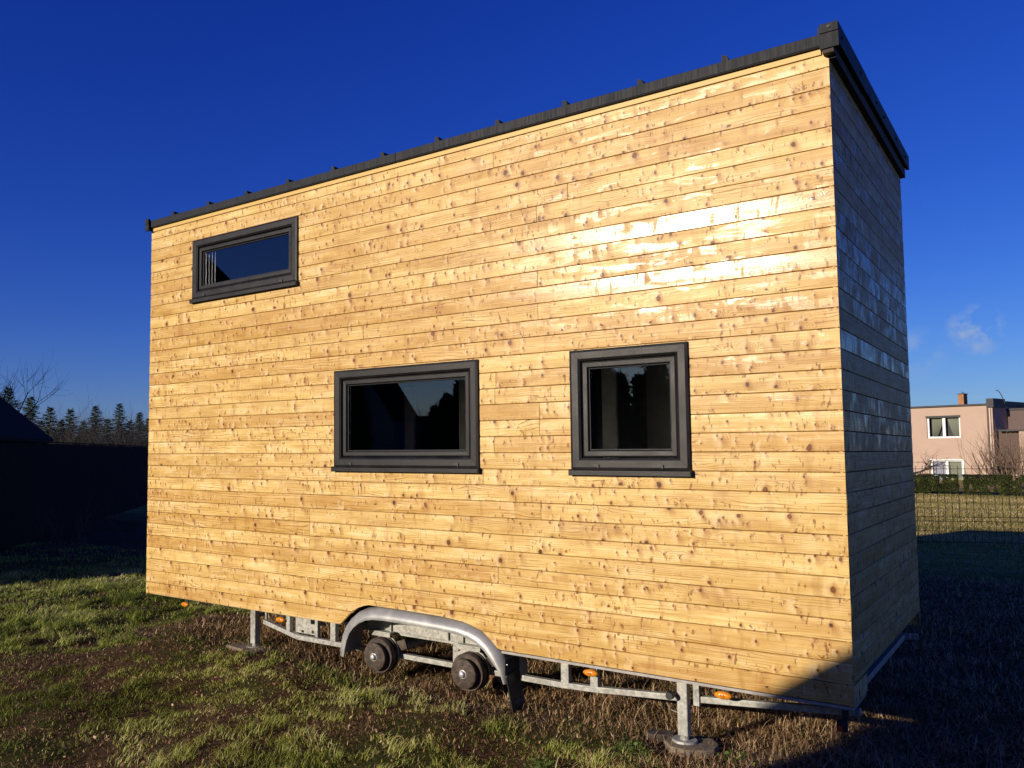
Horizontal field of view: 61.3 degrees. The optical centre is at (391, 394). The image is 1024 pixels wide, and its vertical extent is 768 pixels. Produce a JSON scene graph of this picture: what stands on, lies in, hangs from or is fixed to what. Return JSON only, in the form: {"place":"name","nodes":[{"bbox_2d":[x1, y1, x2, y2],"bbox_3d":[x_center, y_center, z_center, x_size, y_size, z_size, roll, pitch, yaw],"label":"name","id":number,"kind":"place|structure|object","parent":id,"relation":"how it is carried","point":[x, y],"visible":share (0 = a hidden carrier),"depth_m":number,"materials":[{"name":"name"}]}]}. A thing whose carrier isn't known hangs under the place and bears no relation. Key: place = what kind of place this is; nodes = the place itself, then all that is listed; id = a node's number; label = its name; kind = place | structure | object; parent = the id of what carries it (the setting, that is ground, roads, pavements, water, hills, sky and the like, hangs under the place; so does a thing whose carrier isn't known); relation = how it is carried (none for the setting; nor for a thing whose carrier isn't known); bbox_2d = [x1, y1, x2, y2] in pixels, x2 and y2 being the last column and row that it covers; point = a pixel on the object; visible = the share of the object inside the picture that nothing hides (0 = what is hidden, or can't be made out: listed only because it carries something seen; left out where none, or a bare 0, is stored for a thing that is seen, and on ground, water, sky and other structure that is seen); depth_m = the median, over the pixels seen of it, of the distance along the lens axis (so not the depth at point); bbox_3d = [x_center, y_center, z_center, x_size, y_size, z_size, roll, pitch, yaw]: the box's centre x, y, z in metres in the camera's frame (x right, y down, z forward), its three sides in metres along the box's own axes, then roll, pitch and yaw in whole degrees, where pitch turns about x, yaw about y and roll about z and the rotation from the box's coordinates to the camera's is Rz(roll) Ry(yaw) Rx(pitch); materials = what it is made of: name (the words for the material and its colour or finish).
{"place":"outdoors","nodes":[
{"label":"outdoors","id":0,"kind":"place"},
{"bbox_2d":[0,479,1023,767],"bbox_3d":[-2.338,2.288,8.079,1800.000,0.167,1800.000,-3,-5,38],"label":"ground","id":1,"kind":"structure","parent":0,"point":[126,523],"depth_m":5.94,"materials":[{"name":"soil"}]},
{"bbox_2d":[0,387,25,413],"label":"spruce","id":2,"kind":"object","parent":1,"relation":"on","point":[11,398],"visible":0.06,"depth_m":36.08,"materials":[{"name":"green plant"}]},
{"bbox_2d":[0,397,52,442],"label":"shed","id":3,"kind":"structure","parent":1,"relation":"on","point":[15,424],"depth_m":20.81,"materials":[{"name":"tile"}]},
{"bbox_2d":[22,396,51,434],"bbox_3d":[-16.134,2.214,38.098,3.589,4.413,3.710,-3,-5,38],"label":"spruce","id":4,"kind":"object","parent":1,"relation":"on","point":[28,407],"visible":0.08,"depth_m":38.02,"materials":[{"name":"green plant"}]},
{"bbox_2d":[0,348,74,416],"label":"bare tree","id":5,"kind":"object","parent":1,"relation":"on","point":[5,390],"visible":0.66,"depth_m":22.71,"materials":[{"name":"brown plant"}]},
{"bbox_2d":[42,406,66,441],"bbox_3d":[-16.028,2.493,39.814,3.248,4.090,3.416,-3,-5,38],"label":"spruce","id":6,"kind":"object","parent":1,"relation":"on","point":[52,417],"visible":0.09,"depth_m":39.97,"materials":[{"name":"green plant"}]},
{"bbox_2d":[22,384,95,444],"bbox_3d":[-12.284,1.794,32.269,3.593,4.454,4.162,-2,-4,25],"label":"bare shrub","id":7,"kind":"object","parent":1,"relation":"on","point":[67,428],"visible":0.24,"depth_m":32.14,"materials":[{"name":"brown plant"}]},
{"bbox_2d":[50,419,75,443],"bbox_3d":[-15.130,2.788,38.861,2.481,3.512,2.861,0,-4,3],"label":"spruce","id":8,"kind":"object","parent":1,"relation":"on","point":[63,431],"visible":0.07,"depth_m":38.91,"materials":[{"name":"green plant"}]},
{"bbox_2d":[31,408,102,444],"bbox_3d":[-13.358,2.139,32.769,4.530,3.843,5.339,2,-5,-32],"label":"bare shrub","id":9,"kind":"object","parent":1,"relation":"on","point":[69,430],"visible":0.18,"depth_m":32.58,"materials":[{"name":"brown plant"}]},
{"bbox_2d":[33,476,107,566],"bbox_3d":[-4.998,2.005,13.561,1.068,1.400,1.266,-3,-5,38],"label":"bare shrub","id":10,"kind":"object","parent":1,"relation":"on","point":[83,546],"visible":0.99,"depth_m":13.42,"materials":[{"name":"brown plant"}]},
{"bbox_2d":[58,407,83,442],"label":"spruce","id":11,"kind":"object","parent":1,"relation":"on","point":[70,418],"visible":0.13,"depth_m":41.97,"materials":[{"name":"green plant"}]},
{"bbox_2d":[0,440,148,550],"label":"board fence","id":12,"kind":"object","parent":1,"relation":"on","point":[66,476],"visible":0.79,"depth_m":18.97,"materials":[{"name":"black wood"}]},
{"bbox_2d":[47,416,106,443],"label":"bare shrub","id":13,"kind":"object","parent":1,"relation":"on","point":[73,432],"visible":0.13,"depth_m":33.91,"materials":[{"name":"brown plant"}]},
{"bbox_2d":[75,421,86,442],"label":"spruce","id":14,"kind":"object","parent":1,"relation":"on","point":[81,424],"depth_m":46.92,"materials":[{"name":"green plant"}]},
{"bbox_2d":[39,408,130,443],"bbox_3d":[-11.607,2.153,32.761,4.916,3.798,3.589,1,-4,-15],"label":"bare shrub","id":15,"kind":"object","parent":1,"relation":"on","point":[78,433],"visible":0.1,"depth_m":32.86,"materials":[{"name":"brown plant"}]},
{"bbox_2d":[80,405,112,444],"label":"spruce","id":16,"kind":"object","parent":1,"relation":"on","point":[93,414],"visible":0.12,"depth_m":43.93,"materials":[{"name":"green plant"}]},
{"bbox_2d":[54,411,142,445],"bbox_3d":[-11.101,2.255,32.263,4.054,3.523,3.453,-1,-4,12],"label":"bare shrub","id":17,"kind":"object","parent":1,"relation":"on","point":[105,434],"visible":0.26,"depth_m":31.85,"materials":[{"name":"brown plant"}]},
{"bbox_2d":[54,401,147,445],"bbox_3d":[-11.180,2.026,33.900,4.786,4.208,4.059,0,-4,-3],"label":"bare shrub","id":18,"kind":"object","parent":1,"relation":"on","point":[102,428],"visible":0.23,"depth_m":33.82,"materials":[{"name":"brown plant"}]},
{"bbox_2d":[92,418,115,444],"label":"spruce","id":19,"kind":"object","parent":1,"relation":"on","point":[108,431],"visible":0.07,"depth_m":41.91,"materials":[{"name":"green plant"}]},
{"bbox_2d":[70,394,149,446],"bbox_3d":[-9.534,1.999,31.974,4.915,3.984,4.242,1,-4,-15],"label":"bare shrub","id":20,"kind":"object","parent":1,"relation":"on","point":[139,442],"visible":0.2,"depth_m":31.91,"materials":[{"name":"brown plant"}]},
{"bbox_2d":[76,397,148,446],"bbox_3d":[-10.392,2.092,32.915,4.883,3.932,4.289,-3,-5,38],"label":"bare shrub","id":21,"kind":"object","parent":1,"relation":"on","point":[112,432],"visible":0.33,"depth_m":32.47,"materials":[{"name":"brown plant"}]},
{"bbox_2d":[109,403,126,441],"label":"spruce","id":22,"kind":"object","parent":1,"relation":"on","point":[119,415],"visible":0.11,"depth_m":45.97,"materials":[{"name":"green plant"}]},
{"bbox_2d":[96,410,145,444],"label":"bare shrub","id":23,"kind":"object","parent":1,"relation":"on","point":[127,433],"visible":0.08,"depth_m":33.46,"materials":[{"name":"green plant"}]},
{"bbox_2d":[0,541,248,653],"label":"meadow grass","id":24,"kind":"structure","parent":1,"relation":"on","point":[68,569],"depth_m":12.14,"materials":[{"name":"green plant"}]},
{"bbox_2d":[101,415,148,445],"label":"bare shrub","id":25,"kind":"object","parent":1,"relation":"on","point":[136,438],"visible":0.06,"depth_m":32.46,"materials":[{"name":"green plant"}]},
{"bbox_2d":[116,420,141,444],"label":"spruce","id":26,"kind":"object","parent":1,"relation":"on","point":[129,425],"visible":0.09,"depth_m":44.93,"materials":[{"name":"green plant"}]},
{"bbox_2d":[133,412,148,444],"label":"spruce","id":27,"kind":"object","parent":1,"relation":"on","point":[138,418],"visible":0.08,"depth_m":47.95,"materials":[{"name":"green plant"}]},
{"bbox_2d":[142,418,148,444],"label":"spruce","id":28,"kind":"object","parent":1,"relation":"on","point":[146,419],"visible":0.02,"depth_m":49.91,"materials":[{"name":"green plant"}]},
{"bbox_2d":[226,642,273,652],"bbox_3d":[-1.222,2.182,7.324,0.200,0.028,0.420,4,-5,-44],"label":"wooden board","id":29,"kind":"object","parent":1,"relation":"on","point":[239,646],"visible":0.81,"depth_m":7.31,"materials":[{"name":"brown wood"}]},
{"bbox_2d":[489,675,501,690],"bbox_3d":[0.776,2.146,6.396,0.068,0.068,0.311,0,-4,2],"label":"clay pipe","id":30,"kind":"object","parent":1,"relation":"on","point":[495,678],"visible":0.76,"depth_m":6.31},
{"bbox_2d":[0,575,1015,767],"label":"dead leaves","id":31,"kind":"object","parent":1,"relation":"on","point":[369,717],"visible":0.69,"depth_m":5.79,"materials":[{"name":"plant"}]},
{"bbox_2d":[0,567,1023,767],"bbox_3d":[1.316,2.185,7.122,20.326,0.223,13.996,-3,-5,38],"label":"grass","id":32,"kind":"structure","parent":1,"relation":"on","point":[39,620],"depth_m":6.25,"materials":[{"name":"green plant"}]},
{"bbox_2d":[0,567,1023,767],"bbox_3d":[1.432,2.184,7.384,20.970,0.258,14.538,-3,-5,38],"label":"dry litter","id":33,"kind":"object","parent":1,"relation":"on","point":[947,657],"visible":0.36,"depth_m":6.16,"materials":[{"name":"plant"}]},
{"bbox_2d":[145,20,919,744],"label":"tiny house","id":34,"kind":"structure","parent":1,"relation":"on","point":[619,382],"depth_m":5.57,"materials":[{"name":"brown wood"}]},
{"bbox_2d":[189,216,298,303],"bbox_3d":[-1.299,-1.163,7.509,1.369,0.589,0.116,-3,-5,38],"label":"window","id":35,"kind":"structure","parent":34,"relation":"in","point":[261,257],"depth_m":7.48,"materials":[{"name":"metal"}]},
{"bbox_2d":[331,359,480,473],"bbox_3d":[0.084,0.181,6.320,1.354,0.792,0.097,-3,-5,38],"label":"window","id":36,"kind":"structure","parent":34,"relation":"in","point":[421,418],"depth_m":6.29,"materials":[{"name":"glass"}]},
{"bbox_2d":[568,341,692,476],"bbox_3d":[1.457,0.102,5.244,0.776,0.798,0.097,-3,-5,38],"label":"window","id":37,"kind":"structure","parent":34,"relation":"in","point":[626,401],"depth_m":5.24,"materials":[{"name":"metal"}]},
{"bbox_2d":[523,757,558,767],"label":"leafy weed","id":38,"kind":"object","parent":1,"relation":"on","point":[538,765],"visible":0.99,"depth_m":4.81,"materials":[{"name":"green plant"}]},
{"bbox_2d":[204,615,1023,767],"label":"long straw","id":39,"kind":"object","parent":1,"relation":"on","point":[779,726],"visible":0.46,"depth_m":5.29,"materials":[{"name":"plant"}]},
{"bbox_2d":[608,737,653,759],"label":"leafy weed","id":40,"kind":"object","parent":1,"relation":"on","point":[635,743],"visible":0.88,"depth_m":4.92,"materials":[{"name":"green plant"}]},
{"bbox_2d":[646,729,674,741],"bbox_3d":[1.632,2.078,5.173,0.172,0.057,0.100,-1,-4,10],"label":"split log","id":41,"kind":"object","parent":1,"relation":"on","point":[665,734],"visible":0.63,"depth_m":5.14,"materials":[{"name":"wood"}]},
{"bbox_2d":[664,734,718,758],"bbox_3d":[1.763,2.067,5.006,0.295,0.047,0.306,-3,-5,38],"label":"wooden pad","id":42,"kind":"object","parent":1,"relation":"on","point":[709,749],"visible":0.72,"depth_m":4.93,"materials":[{"name":"brown wood"}]},
{"bbox_2d":[716,749,749,764],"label":"leafy weed","id":43,"kind":"object","parent":1,"relation":"on","point":[741,757],"visible":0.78,"depth_m":4.84,"materials":[{"name":"green plant"}]},
{"bbox_2d":[666,538,1023,764],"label":"shaded grass","id":44,"kind":"structure","parent":1,"relation":"on","point":[962,559],"depth_m":11.41,"materials":[{"name":"green plant"}]},
{"bbox_2d":[914,448,953,491],"bbox_3d":[22.914,3.756,36.862,2.695,3.010,2.890,-3,-5,38],"label":"bare tree","id":45,"kind":"object","parent":1,"relation":"on","point":[927,467],"visible":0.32,"depth_m":36.75,"materials":[{"name":"brown plant"}]},
{"bbox_2d":[910,390,1023,479],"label":"pink house","id":46,"kind":"structure","parent":1,"relation":"on","point":[934,428],"depth_m":51.85,"materials":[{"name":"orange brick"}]},
{"bbox_2d":[925,415,960,437],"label":"window","id":47,"kind":"structure","parent":46,"relation":"in","point":[938,426],"depth_m":52.59,"materials":[{"name":"white plastic"}]},
{"bbox_2d":[930,459,964,479],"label":"window","id":48,"kind":"structure","parent":46,"relation":"in","point":[960,462],"depth_m":52.22,"materials":[{"name":"glass"}]},
{"bbox_2d":[914,493,1023,548],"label":"lawn grass","id":49,"kind":"structure","parent":1,"relation":"on","point":[969,505],"depth_m":21.87,"materials":[{"name":"green plant"}]},
{"bbox_2d":[915,465,1023,544],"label":"fence","id":50,"kind":"object","parent":1,"relation":"on","point":[967,521],"visible":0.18,"depth_m":15.77,"materials":[{"name":"grey metal"}]},
{"bbox_2d":[915,493,1023,495],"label":"soil bed","id":51,"kind":"object","parent":1,"relation":"on","point":[961,494],"visible":0.2,"depth_m":34.30,"materials":[{"name":"brown soil"}]},
{"bbox_2d":[914,473,959,493],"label":"hedge","id":52,"kind":"object","parent":51,"relation":"on","point":[930,482],"visible":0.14,"depth_m":34.85,"materials":[{"name":"green plant"}]},
{"bbox_2d":[962,474,1023,495],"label":"hedge","id":53,"kind":"object","parent":51,"relation":"on","point":[1009,488],"visible":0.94,"depth_m":33.68,"materials":[{"name":"green plant"}]},
{"bbox_2d":[939,420,1023,488],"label":"bare shrub","id":54,"kind":"object","parent":1,"relation":"on","point":[1006,470],"visible":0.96,"depth_m":39.24,"materials":[{"name":"brown plant"}]},
{"bbox_2d":[998,429,1023,474],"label":"pink annex","id":55,"kind":"object","parent":1,"relation":"on","point":[1014,435],"visible":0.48,"depth_m":49.53,"materials":[{"name":"pink paint"}]},
{"bbox_2d":[1006,430,1023,474],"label":"bare shrub","id":56,"kind":"object","parent":1,"relation":"on","point":[1020,456],"visible":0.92,"depth_m":38.39,"materials":[{"name":"brown plant"}]},
{"bbox_2d":[0,0,1023,439],"label":"sky","id":57,"kind":"structure","parent":0,"point":[116,115],"materials":[{"name":"blue"}]}
]}

